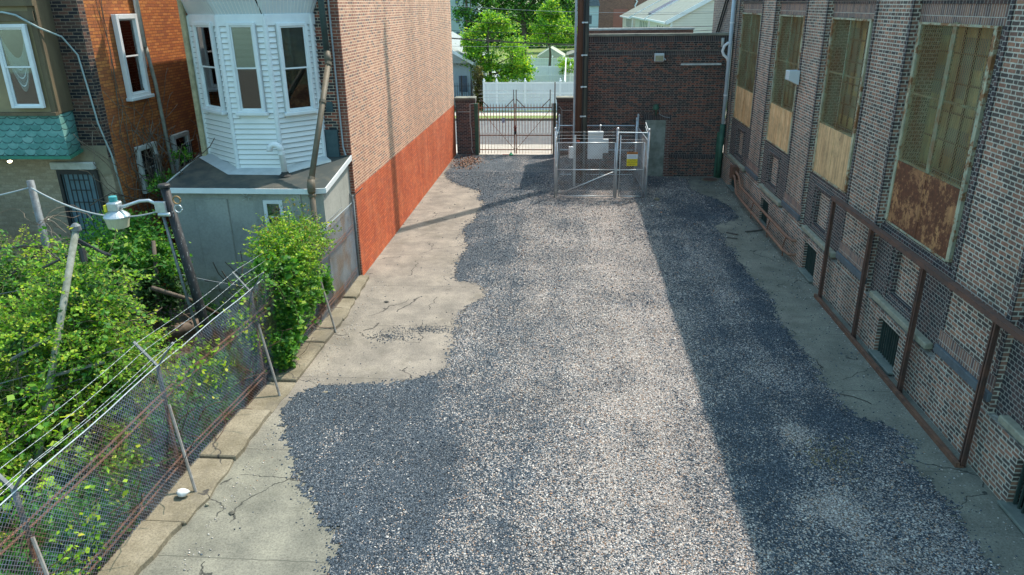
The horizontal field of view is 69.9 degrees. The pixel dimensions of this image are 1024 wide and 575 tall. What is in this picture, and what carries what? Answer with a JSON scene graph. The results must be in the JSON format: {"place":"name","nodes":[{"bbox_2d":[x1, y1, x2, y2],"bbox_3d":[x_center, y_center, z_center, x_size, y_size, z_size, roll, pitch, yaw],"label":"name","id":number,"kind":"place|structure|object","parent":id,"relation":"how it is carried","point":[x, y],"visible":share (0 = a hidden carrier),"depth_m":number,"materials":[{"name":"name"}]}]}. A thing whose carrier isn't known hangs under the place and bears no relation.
{"place":"outdoors","nodes":[
{"label":"outdoors","id":0,"kind":"place"},
{"bbox_2d":[0,9,574,574],"bbox_3d":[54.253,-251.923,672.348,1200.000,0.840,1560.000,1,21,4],"label":"ground","id":1,"kind":"structure","parent":0,"point":[186,337],"depth_m":13.58,"materials":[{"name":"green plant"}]},
{"bbox_2d":[0,180,79,382],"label":"old pipe post","id":2,"kind":"object","parent":1,"relation":"on","point":[35,201],"visible":0.4,"depth_m":13.16,"materials":[{"name":"grey metal"}]},
{"bbox_2d":[0,187,155,217],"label":"drooping cable","id":3,"kind":"object","parent":2,"relation":"attached to","point":[69,205],"visible":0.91,"depth_m":13.11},
{"bbox_2d":[0,241,241,405],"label":"old fence strands","id":4,"kind":"object","parent":2,"relation":"attached to","point":[81,359],"visible":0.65,"depth_m":11.43},
{"bbox_2d":[8,223,111,548],"bbox_3d":[-6.757,1.402,10.838,0.922,4.196,2.710,5,22,13],"label":"old pipe post","id":5,"kind":"object","parent":1,"relation":"on","point":[75,240],"visible":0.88,"depth_m":10.97,"materials":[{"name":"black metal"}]},
{"bbox_2d":[0,247,192,358],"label":"shrub","id":6,"kind":"object","parent":1,"relation":"on","point":[147,294],"visible":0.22,"depth_m":15.79,"materials":[{"name":"green plant"}]},
{"bbox_2d":[150,286,219,314],"bbox_3d":[-7.073,0.308,15.953,0.122,1.170,1.444,13,25,32],"label":"log","id":7,"kind":"object","parent":6,"relation":"in","point":[166,292],"visible":0.64,"depth_m":15.64,"materials":[{"name":"brown wood"}]},
{"bbox_2d":[0,0,201,311],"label":"row house","id":8,"kind":"structure","parent":1,"relation":"on","point":[46,111],"depth_m":17.73,"materials":[{"name":"orange brick"}]},
{"bbox_2d":[0,24,45,107],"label":"bay window","id":9,"kind":"structure","parent":8,"relation":"in","point":[17,60],"depth_m":16.11,"materials":[{"name":"white paint"}]},
{"bbox_2d":[0,11,125,203],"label":"service cable","id":10,"kind":"object","parent":8,"relation":"attached to","point":[53,33],"visible":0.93,"depth_m":16.87,"materials":[{"name":"grey rubber"}]},
{"bbox_2d":[56,170,112,256],"bbox_3d":[-10.501,-1.771,18.133,1.020,2.300,0.100,1,21,4],"label":"door","id":11,"kind":"structure","parent":8,"relation":"in","point":[78,188],"depth_m":17.93,"materials":[{"name":"black metal"}]},
{"bbox_2d":[111,14,154,101],"bbox_3d":[-9.467,-5.749,18.311,0.170,2.030,1.050,1,21,4],"label":"side window","id":12,"kind":"structure","parent":8,"relation":"in","point":[125,26],"depth_m":18.30,"materials":[{"name":"white paint"}]},
{"bbox_2d":[73,0,200,242],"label":"dead creeper","id":13,"kind":"object","parent":8,"relation":"attached to","point":[122,105],"visible":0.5,"depth_m":18.41,"materials":[{"name":"brown plant"}]},
{"bbox_2d":[134,141,164,193],"bbox_3d":[-9.447,-3.139,19.142,0.167,1.200,0.880,1,21,4],"label":"barred window","id":14,"kind":"structure","parent":8,"relation":"in","point":[142,171],"depth_m":18.94,"materials":[{"name":"grey glass"}]},
{"bbox_2d":[133,0,174,175],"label":"side drain pipe","id":15,"kind":"object","parent":8,"relation":"attached to","point":[142,34],"visible":0.65,"depth_m":19.18,"materials":[{"name":"metal"}]},
{"bbox_2d":[170,131,193,173],"bbox_3d":[-9.314,-3.776,20.788,0.167,1.200,0.880,1,21,4],"label":"barred window","id":16,"kind":"structure","parent":8,"relation":"in","point":[184,136],"depth_m":20.64,"materials":[{"name":"grey glass"}]},
{"bbox_2d":[0,205,222,569],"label":"vine mass","id":17,"kind":"object","parent":1,"relation":"on","point":[81,317],"visible":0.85,"depth_m":11.26,"materials":[{"name":"green plant"}]},
{"bbox_2d":[39,202,214,358],"bbox_3d":[-8.662,0.225,16.746,3.696,4.152,3.579,1,21,4],"label":"shrub","id":18,"kind":"object","parent":1,"relation":"on","point":[143,247],"visible":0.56,"depth_m":15.96,"materials":[{"name":"green plant"}]},
{"bbox_2d":[89,120,214,257],"bbox_3d":[-8.837,-2.492,18.650,3.596,3.282,2.901,-8,22,-19],"label":"shrub","id":19,"kind":"object","parent":1,"relation":"on","point":[162,178],"visible":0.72,"depth_m":18.63,"materials":[{"name":"green plant"}]},
{"bbox_2d":[151,241,159,338],"bbox_3d":[-7.676,0.061,15.798,0.134,2.118,0.500,7,22,18],"label":"post","id":20,"kind":"object","parent":1,"relation":"on","point":[154,252],"visible":0.54,"depth_m":15.75,"materials":[{"name":"grey"}]},
{"bbox_2d":[6,316,314,437],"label":"leaf litter","id":21,"kind":"object","parent":1,"relation":"on","point":[7,430],"visible":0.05,"depth_m":17.14,"materials":[{"name":"plant"}]},
{"bbox_2d":[103,183,224,396],"bbox_3d":[-6.539,0.205,13.922,1.687,4.370,0.446,-2,21,-3],"label":"yard lamp","id":22,"kind":"object","parent":1,"relation":"on","point":[115,216],"visible":0.97,"depth_m":13.45,"materials":[{"name":"black paint"}]},
{"bbox_2d":[132,318,200,347],"bbox_3d":[-7.631,1.055,16.232,1.530,0.447,0.340,-13,24,-30],"label":"log","id":23,"kind":"object","parent":1,"relation":"on","point":[186,327],"visible":0.36,"depth_m":16.25,"materials":[{"name":"brown wood"}]},
{"bbox_2d":[183,251,317,331],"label":"weeds","id":24,"kind":"object","parent":1,"relation":"on","point":[211,317],"visible":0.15,"depth_m":17.82,"materials":[{"name":"green plant"}]},
{"bbox_2d":[166,0,455,317],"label":"corner house","id":25,"kind":"structure","parent":1,"relation":"on","point":[256,68],"depth_m":18.43,"materials":[{"name":"beige brick"}]},
{"bbox_2d":[191,22,226,114],"bbox_3d":[-7.450,-5.368,17.962,1.120,2.140,0.140,19,29,41],"label":"bay window","id":26,"kind":"structure","parent":25,"relation":"in","point":[203,32],"depth_m":17.96,"materials":[{"name":"white paint"}]},
{"bbox_2d":[225,22,268,115],"bbox_3d":[-6.326,-5.177,17.445,0.800,2.130,0.140,1,21,4],"label":"bay window","id":27,"kind":"structure","parent":25,"relation":"in","point":[242,36],"depth_m":17.46,"materials":[{"name":"white paint"}]},
{"bbox_2d":[263,200,284,230],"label":"shed window","id":28,"kind":"structure","parent":25,"relation":"in","point":[265,202],"depth_m":17.58,"materials":[{"name":"white paint"}]},
{"bbox_2d":[267,142,291,176],"bbox_3d":[-5.680,-3.129,17.866,0.527,0.831,0.335,-7,22,-16],"label":"vent pipe","id":29,"kind":"object","parent":25,"relation":"on","point":[281,154],"visible":1,"depth_m":17.82,"materials":[{"name":"white plastic"}]},
{"bbox_2d":[275,22,318,115],"bbox_3d":[-5.235,-5.303,17.831,0.900,2.140,0.140,-19,28,-39],"label":"bay window","id":30,"kind":"structure","parent":25,"relation":"in","point":[292,38],"depth_m":17.86,"materials":[{"name":"white paint"}]},
{"bbox_2d":[307,0,331,308],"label":"drain pipe","id":31,"kind":"object","parent":25,"relation":"attached to","point":[311,188],"visible":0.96,"depth_m":17.45,"materials":[{"name":"grey metal"}]},
{"bbox_2d":[455,118,725,120],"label":"street kerb","id":32,"kind":"structure","parent":1,"relation":"on","point":[533,119],"depth_m":48.24,"materials":[{"name":"concrete"}]},
{"bbox_2d":[455,116,725,117],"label":"grass verge","id":33,"kind":"object","parent":1,"relation":"on","point":[519,116],"depth_m":48.98,"materials":[{"name":"green plant"}]},
{"bbox_2d":[454,91,470,109],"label":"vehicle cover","id":34,"kind":"object","parent":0,"point":[464,93],"visible":0.14,"depth_m":52.85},
{"bbox_2d":[450,0,485,40],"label":"tower block","id":35,"kind":"structure","parent":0,"point":[455,26],"depth_m":106.05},
{"bbox_2d":[451,32,490,95],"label":"grey house","id":36,"kind":"structure","parent":0,"point":[459,71],"depth_m":53.51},
{"bbox_2d":[459,76,467,91],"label":"door","id":37,"kind":"structure","parent":36,"relation":"in","point":[464,78],"depth_m":53.61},
{"bbox_2d":[455,121,552,143],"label":"street","id":38,"kind":"structure","parent":0,"point":[528,127],"depth_m":44.30,"materials":[{"name":"grey asphalt"}]},
{"bbox_2d":[455,112,556,115],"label":"sidewalk","id":39,"kind":"structure","parent":0,"point":[533,113],"depth_m":50.26,"materials":[{"name":"concrete"}]},
{"bbox_2d":[458,38,562,43],"bbox_3d":[2.953,-13.159,36.712,80.001,1.986,0.022,1,21,4],"label":"overhead wire","id":40,"kind":"object","parent":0,"point":[512,41],"visible":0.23,"depth_m":37.21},
{"bbox_2d":[452,38,572,44],"bbox_3d":[2.946,-13.087,36.633,80.001,2.022,0.040,1,21,4],"label":"overhead wire","id":41,"kind":"object","parent":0,"point":[513,42],"visible":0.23,"depth_m":37.11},
{"bbox_2d":[461,45,573,46],"bbox_3d":[2.971,-13.024,36.979,80.000,1.623,0.014,1,21,4],"label":"overhead wire","id":42,"kind":"object","parent":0,"point":[513,46],"visible":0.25,"depth_m":37.48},
{"bbox_2d":[451,9,698,14],"bbox_3d":[2.929,-14.413,36.122,80.000,1.911,0.013,1,21,4],"label":"overhead wire","id":43,"kind":"object","parent":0,"point":[569,14],"visible":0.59,"depth_m":36.47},
{"bbox_2d":[451,30,706,33],"bbox_3d":[2.940,-13.546,36.456,80.001,1.798,0.022,1,21,4],"label":"overhead wire","id":44,"kind":"object","parent":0,"point":[537,33],"visible":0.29,"depth_m":36.90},
{"bbox_2d":[139,154,1023,574],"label":"concrete lot","id":45,"kind":"structure","parent":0,"point":[275,520],"depth_m":14.92,"materials":[{"name":"beige concrete"}]},
{"bbox_2d":[96,275,368,574],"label":"fence kerb","id":46,"kind":"structure","parent":45,"relation":"on","point":[149,538],"depth_m":12.01,"materials":[{"name":"concrete"}]},
{"bbox_2d":[0,188,362,574],"bbox_3d":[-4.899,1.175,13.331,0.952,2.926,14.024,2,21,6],"label":"chain link fence","id":47,"kind":"object","parent":46,"relation":"on","point":[40,565],"visible":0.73,"depth_m":10.92,"materials":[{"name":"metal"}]},
{"bbox_2d":[224,197,341,372],"bbox_3d":[-4.764,0.076,15.646,1.965,3.475,4.158,1,21,4],"label":"bush","id":48,"kind":"object","parent":47,"relation":"attached to","point":[295,301],"visible":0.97,"depth_m":15.01,"materials":[{"name":"green plant"}]},
{"bbox_2d":[176,488,189,496],"bbox_3d":[-5.013,3.119,11.140,0.222,0.118,0.152,1,21,4],"label":"white stone","id":49,"kind":"object","parent":46,"relation":"on","point":[182,492],"visible":1,"depth_m":11.10,"materials":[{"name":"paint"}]},
{"bbox_2d":[348,320,458,347],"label":"asphalt crumbs","id":50,"kind":"object","parent":45,"relation":"on","point":[409,332],"visible":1,"depth_m":16.84,"materials":[{"name":"stone"}]},
{"bbox_2d":[474,103,478,154],"bbox_3d":[-1.752,-7.844,36.345,0.160,2.500,0.140,1,21,4],"label":"gate jamb","id":51,"kind":"object","parent":45,"relation":"on","point":[476,128],"visible":1,"depth_m":36.28,"materials":[{"name":"brown metal"}]},
{"bbox_2d":[478,90,514,153],"bbox_3d":[-0.759,-8.152,36.139,1.815,3.100,0.088,1,21,4],"label":"gate leaf","id":52,"kind":"object","parent":51,"relation":"attached to","point":[498,135],"visible":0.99,"depth_m":36.19,"materials":[{"name":"metal"}]},
{"bbox_2d":[553,82,555,154],"bbox_3d":[2.081,-8.249,35.878,0.140,3.500,0.140,1,21,4],"label":"gate jamb","id":53,"kind":"object","parent":45,"relation":"on","point":[554,114],"visible":0.79,"depth_m":35.74,"materials":[{"name":"paint"}]},
{"bbox_2d":[515,89,552,153],"bbox_3d":[1.080,-8.123,36.001,1.825,3.100,0.088,1,21,4],"label":"gate leaf","id":54,"kind":"object","parent":53,"relation":"attached to","point":[538,135],"visible":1,"depth_m":36.22,"materials":[{"name":"metal"}]},
{"bbox_2d":[182,181,1023,569],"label":"edge grit","id":55,"kind":"object","parent":45,"relation":"on","point":[768,251],"visible":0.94,"depth_m":14.99,"materials":[{"name":"gravel"}]},
{"bbox_2d":[200,154,1020,574],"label":"gravel bed","id":56,"kind":"object","parent":45,"relation":"on","point":[395,428],"visible":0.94,"depth_m":12.72,"materials":[{"name":"grey gravel"}]},
{"bbox_2d":[450,153,491,171],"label":"dry weeds","id":57,"kind":"object","parent":56,"relation":"on","point":[469,161],"visible":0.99,"depth_m":34.49,"materials":[{"name":"brown plant"}]},
{"bbox_2d":[568,146,573,189],"bbox_3d":[2.339,-4.733,29.191,0.197,1.750,0.150,1,21,4],"label":"meter box","id":58,"kind":"object","parent":56,"relation":"on","point":[571,150],"visible":0.76,"depth_m":29.05,"materials":[{"name":"white paint"}]},
{"bbox_2d":[573,131,585,187],"bbox_3d":[2.639,-5.126,29.434,0.584,2.300,0.279,19,28,41],"label":"junction post","id":59,"kind":"object","parent":56,"relation":"on","point":[574,156],"visible":0.79,"depth_m":29.50,"materials":[{"name":"metal"}]},
{"bbox_2d":[572,0,589,182],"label":"utility pole","id":60,"kind":"object","parent":56,"relation":"on","point":[581,43],"visible":0.79,"depth_m":29.01,"materials":[{"name":"wood"}]},
{"bbox_2d":[587,124,608,186],"bbox_3d":[3.406,-5.183,29.167,0.820,2.580,0.370,1,21,4],"label":"electric cabinet","id":61,"kind":"object","parent":56,"relation":"on","point":[596,134],"visible":0.87,"depth_m":28.87,"materials":[{"name":"grey metal"}]},
{"bbox_2d":[554,114,650,197],"label":"wire enclosure","id":62,"kind":"object","parent":56,"relation":"on","point":[643,158],"visible":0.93,"depth_m":27.92,"materials":[{"name":"metal"}]},
{"bbox_2d":[627,152,637,165],"bbox_3d":[4.509,-4.820,27.494,0.400,0.520,0.016,1,21,4],"label":"warning sign","id":63,"kind":"object","parent":62,"relation":"attached to","point":[632,158],"visible":1,"depth_m":27.48,"materials":[{"name":"yellow paint"}]},
{"bbox_2d":[318,172,1015,574],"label":"loose pale stones","id":64,"kind":"object","parent":56,"relation":"on","point":[660,412],"visible":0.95,"depth_m":12.77,"materials":[{"name":"grey gravel"}]},
{"bbox_2d":[791,428,882,488],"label":"gravel","id":65,"kind":"structure","parent":56,"relation":"on","point":[829,456],"depth_m":12.01,"materials":[{"name":"grey gravel"}]},
{"bbox_2d":[575,27,728,175],"bbox_3d":[5.934,-8.281,32.871,6.310,6.230,4.810,1,21,4],"label":"brick annex","id":66,"kind":"object","parent":45,"relation":"on","point":[682,85],"visible":0.67,"depth_m":30.54,"materials":[{"name":"brick"}]},
{"bbox_2d":[644,120,665,175],"bbox_3d":[6.069,-5.934,31.285,0.850,2.390,0.030,1,21,4],"label":"blocked doorway","id":67,"kind":"structure","parent":66,"relation":"in","point":[657,127],"depth_m":31.23,"materials":[{"name":"grey metal"}]},
{"bbox_2d":[654,53,665,61],"bbox_3d":[6.037,-9.341,29.819,0.479,0.357,0.228,1,21,4],"label":"flood light","id":68,"kind":"object","parent":66,"relation":"attached to","point":[658,57],"visible":1,"depth_m":29.72,"materials":[{"name":"grey paint"}]},
{"bbox_2d":[653,104,669,117],"bbox_3d":[6.217,-7.389,30.651,0.764,0.581,0.310,-8,22,-19],"label":"door lamp","id":69,"kind":"object","parent":66,"relation":"attached to","point":[655,107],"visible":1,"depth_m":30.43,"materials":[{"name":"green metal"}]},
{"bbox_2d":[713,0,735,177],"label":"corner downspout","id":70,"kind":"object","parent":66,"relation":"attached to","point":[718,153],"visible":1,"depth_m":30.12,"materials":[{"name":"grey metal"}]},
{"bbox_2d":[701,178,718,181],"bbox_3d":[8.350,-4.553,30.898,0.720,0.032,0.720,1,21,4],"label":"manhole cover","id":71,"kind":"object","parent":45,"relation":"on","point":[710,179],"visible":1,"depth_m":30.82,"materials":[{"name":"metal"}]},
{"bbox_2d":[745,229,762,231],"bbox_3d":[7.883,-1.855,23.888,0.650,0.040,0.060,-7,22,-17],"label":"wood scrap","id":72,"kind":"object","parent":45,"relation":"on","point":[754,230],"visible":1,"depth_m":23.85,"materials":[{"name":"brown wood"}]},
{"bbox_2d":[720,0,1023,533],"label":"factory building","id":73,"kind":"structure","parent":45,"relation":"on","point":[901,121],"depth_m":14.34,"materials":[{"name":"brick"}]},
{"bbox_2d":[712,0,735,40],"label":"brick wing","id":74,"kind":"structure","parent":73,"relation":"attached to","point":[721,16],"depth_m":31.67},
{"bbox_2d":[726,180,734,191],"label":"cellar window","id":75,"kind":"structure","parent":73,"relation":"in","point":[731,187],"depth_m":29.33,"materials":[{"name":"grey concrete"}]},
{"bbox_2d":[733,13,761,128],"bbox_3d":[9.055,-8.214,27.553,0.490,3.980,3.080,1,21,4],"label":"window frame","id":76,"kind":"structure","parent":73,"relation":"in","point":[754,43],"depth_m":27.70,"materials":[{"name":"brown metal"}]},
{"bbox_2d":[755,199,768,226],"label":"cellar window","id":77,"kind":"structure","parent":73,"relation":"in","point":[763,219],"depth_m":24.60,"materials":[{"name":"grey glass"}]},
{"bbox_2d":[729,165,796,255],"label":"wall pipes","id":78,"kind":"object","parent":73,"relation":"attached to","point":[734,175],"depth_m":24.41,"materials":[{"name":"metal"}]},
{"bbox_2d":[766,14,804,153],"bbox_3d":[8.662,-6.343,22.690,0.490,3.960,2.730,1,21,4],"label":"window frame","id":79,"kind":"structure","parent":73,"relation":"in","point":[793,63],"depth_m":22.80,"materials":[{"name":"beige wood"}]},
{"bbox_2d":[785,70,799,84],"bbox_3d":[8.091,-6.012,20.999,0.425,0.405,0.380,1,21,4],"label":"flood light","id":80,"kind":"object","parent":73,"relation":"attached to","point":[792,76],"visible":0.93,"depth_m":20.84,"materials":[{"name":"grey paint"}]},
{"bbox_2d":[797,244,816,282],"bbox_3d":[8.069,-0.707,19.774,0.320,0.840,1.100,1,21,4],"label":"cellar window","id":81,"kind":"structure","parent":73,"relation":"in","point":[808,272],"depth_m":19.89,"materials":[{"name":"glass"}]},
{"bbox_2d":[812,17,873,192],"bbox_3d":[8.286,-4.552,18.037,0.490,3.940,2.630,1,21,4],"label":"window frame","id":82,"kind":"structure","parent":73,"relation":"in","point":[858,40],"depth_m":17.96,"materials":[{"name":"beige wood"}]},
{"bbox_2d":[867,320,898,374],"bbox_3d":[7.678,1.165,14.939,0.320,0.840,1.100,1,21,4],"label":"cellar window","id":83,"kind":"structure","parent":73,"relation":"in","point":[885,355],"depth_m":15.04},
{"bbox_2d":[814,196,1023,467],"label":"steel frame","id":84,"kind":"object","parent":73,"relation":"attached to","point":[1000,321],"visible":1,"depth_m":13.32,"materials":[{"name":"paint"}]},
{"bbox_2d":[885,22,1002,261],"bbox_3d":[7.904,-2.735,13.314,0.490,3.920,2.780,1,21,4],"label":"window frame","id":85,"kind":"structure","parent":73,"relation":"in","point":[965,62],"depth_m":13.10,"materials":[{"name":"metal"}]},
{"bbox_2d":[997,464,1023,533],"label":"cellar window","id":86,"kind":"structure","parent":73,"relation":"in","point":[1015,510],"depth_m":10.60,"materials":[{"name":"grey concrete"}]},
{"bbox_2d":[450,5,713,12],"bbox_3d":[2.927,-14.544,36.072,80.000,2.012,0.014,1,21,4],"label":"overhead wire","id":87,"kind":"object","parent":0,"point":[594,12],"visible":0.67,"depth_m":36.27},
{"bbox_2d":[456,20,708,27],"bbox_3d":[2.935,-13.909,36.316,80.001,2.020,0.022,1,21,4],"label":"overhead wire","id":88,"kind":"object","parent":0,"point":[574,26],"visible":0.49,"depth_m":36.69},
{"bbox_2d":[456,144,723,153],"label":"sidewalk","id":89,"kind":"structure","parent":0,"point":[521,146],"depth_m":38.29,"materials":[{"name":"concrete"}]},
{"bbox_2d":[454,96,476,153],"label":"brick pillar","id":90,"kind":"structure","parent":89,"relation":"on","point":[465,117],"depth_m":36.35,"materials":[{"name":"brick"}]},
{"bbox_2d":[556,96,572,153],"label":"brick pillar","id":91,"kind":"structure","parent":89,"relation":"on","point":[565,103],"depth_m":35.90,"materials":[{"name":"brick"}]},
{"bbox_2d":[455,25,726,111],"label":"back gardens","id":92,"kind":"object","parent":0,"point":[536,51],"depth_m":110.81,"materials":[{"name":"green plant"}]},
{"bbox_2d":[455,76,472,105],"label":"iron fence","id":93,"kind":"object","parent":92,"relation":"on","point":[466,89],"visible":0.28,"depth_m":51.64,"materials":[{"name":"black metal"}]},
{"bbox_2d":[451,0,502,41],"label":"tree","id":94,"kind":"object","parent":92,"relation":"on","point":[467,15],"visible":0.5,"depth_m":87.22,"materials":[{"name":"green plant"}]},
{"bbox_2d":[471,65,483,108],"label":"ivy column","id":95,"kind":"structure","parent":92,"relation":"on","point":[477,75],"depth_m":52.02,"materials":[{"name":"green plant"}]},
{"bbox_2d":[455,8,538,81],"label":"tree","id":96,"kind":"object","parent":92,"relation":"on","point":[515,66],"visible":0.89,"depth_m":52.68,"materials":[{"name":"green plant"}]},
{"bbox_2d":[477,0,577,57],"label":"tree","id":97,"kind":"object","parent":92,"relation":"on","point":[522,7],"visible":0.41,"depth_m":90.76,"materials":[{"name":"green plant"}]},
{"bbox_2d":[483,78,573,110],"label":"vinyl fence","id":98,"kind":"object","parent":92,"relation":"on","point":[536,89],"visible":0.4,"depth_m":51.20,"materials":[{"name":"white plastic"}]},
{"bbox_2d":[489,0,574,47],"bbox_3d":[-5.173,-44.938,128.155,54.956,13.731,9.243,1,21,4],"label":"tree","id":99,"kind":"object","parent":92,"relation":"on","point":[529,28],"visible":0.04,"depth_m":126.74,"materials":[{"name":"green plant"}]},
{"bbox_2d":[498,63,573,89],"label":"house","id":100,"kind":"structure","parent":92,"relation":"on","point":[543,74],"depth_m":63.54,"materials":[{"name":"white"}]},
{"bbox_2d":[520,0,574,65],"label":"tree","id":101,"kind":"object","parent":92,"relation":"on","point":[550,16],"visible":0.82,"depth_m":74.64,"materials":[{"name":"green plant"}]},
{"bbox_2d":[537,46,564,65],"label":"garden shed","id":102,"kind":"structure","parent":92,"relation":"on","point":[556,53],"depth_m":83.79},
{"bbox_2d":[527,1,574,45],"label":"tree","id":103,"kind":"object","parent":92,"relation":"on","point":[539,35],"visible":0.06,"depth_m":111.71,"materials":[{"name":"green plant"}]},
{"bbox_2d":[531,55,573,70],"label":"vinyl fence","id":104,"kind":"object","parent":92,"relation":"on","point":[539,61],"visible":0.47,"depth_m":81.36,"materials":[{"name":"white plastic"}]},
{"bbox_2d":[555,55,573,74],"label":"shrub","id":105,"kind":"object","parent":92,"relation":"on","point":[562,63],"visible":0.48,"depth_m":63.29,"materials":[{"name":"green plant"}]},
{"bbox_2d":[566,50,573,57],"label":"garden shed","id":106,"kind":"structure","parent":92,"relation":"on","point":[570,53],"depth_m":85.94,"materials":[{"name":"white"}]},
{"bbox_2d":[577,0,599,27],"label":"pale blue house","id":107,"kind":"structure","parent":92,"relation":"on","point":[593,16],"depth_m":92.29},
{"bbox_2d":[598,0,646,27],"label":"brick building","id":108,"kind":"structure","parent":0,"point":[610,20],"depth_m":107.75,"materials":[{"name":"brown brick"}]},
{"bbox_2d":[620,0,660,27],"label":"terrace house","id":109,"kind":"structure","parent":0,"point":[628,20],"depth_m":88.81,"materials":[{"name":"beige"}]},
{"bbox_2d":[632,0,678,26],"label":"terrace house","id":110,"kind":"structure","parent":0,"point":[640,19],"depth_m":74.47,"materials":[{"name":"beige"}]},
{"bbox_2d":[646,0,732,96],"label":"terrace house","id":111,"kind":"structure","parent":0,"point":[682,16],"depth_m":53.84,"materials":[{"name":"beige"}]}
]}

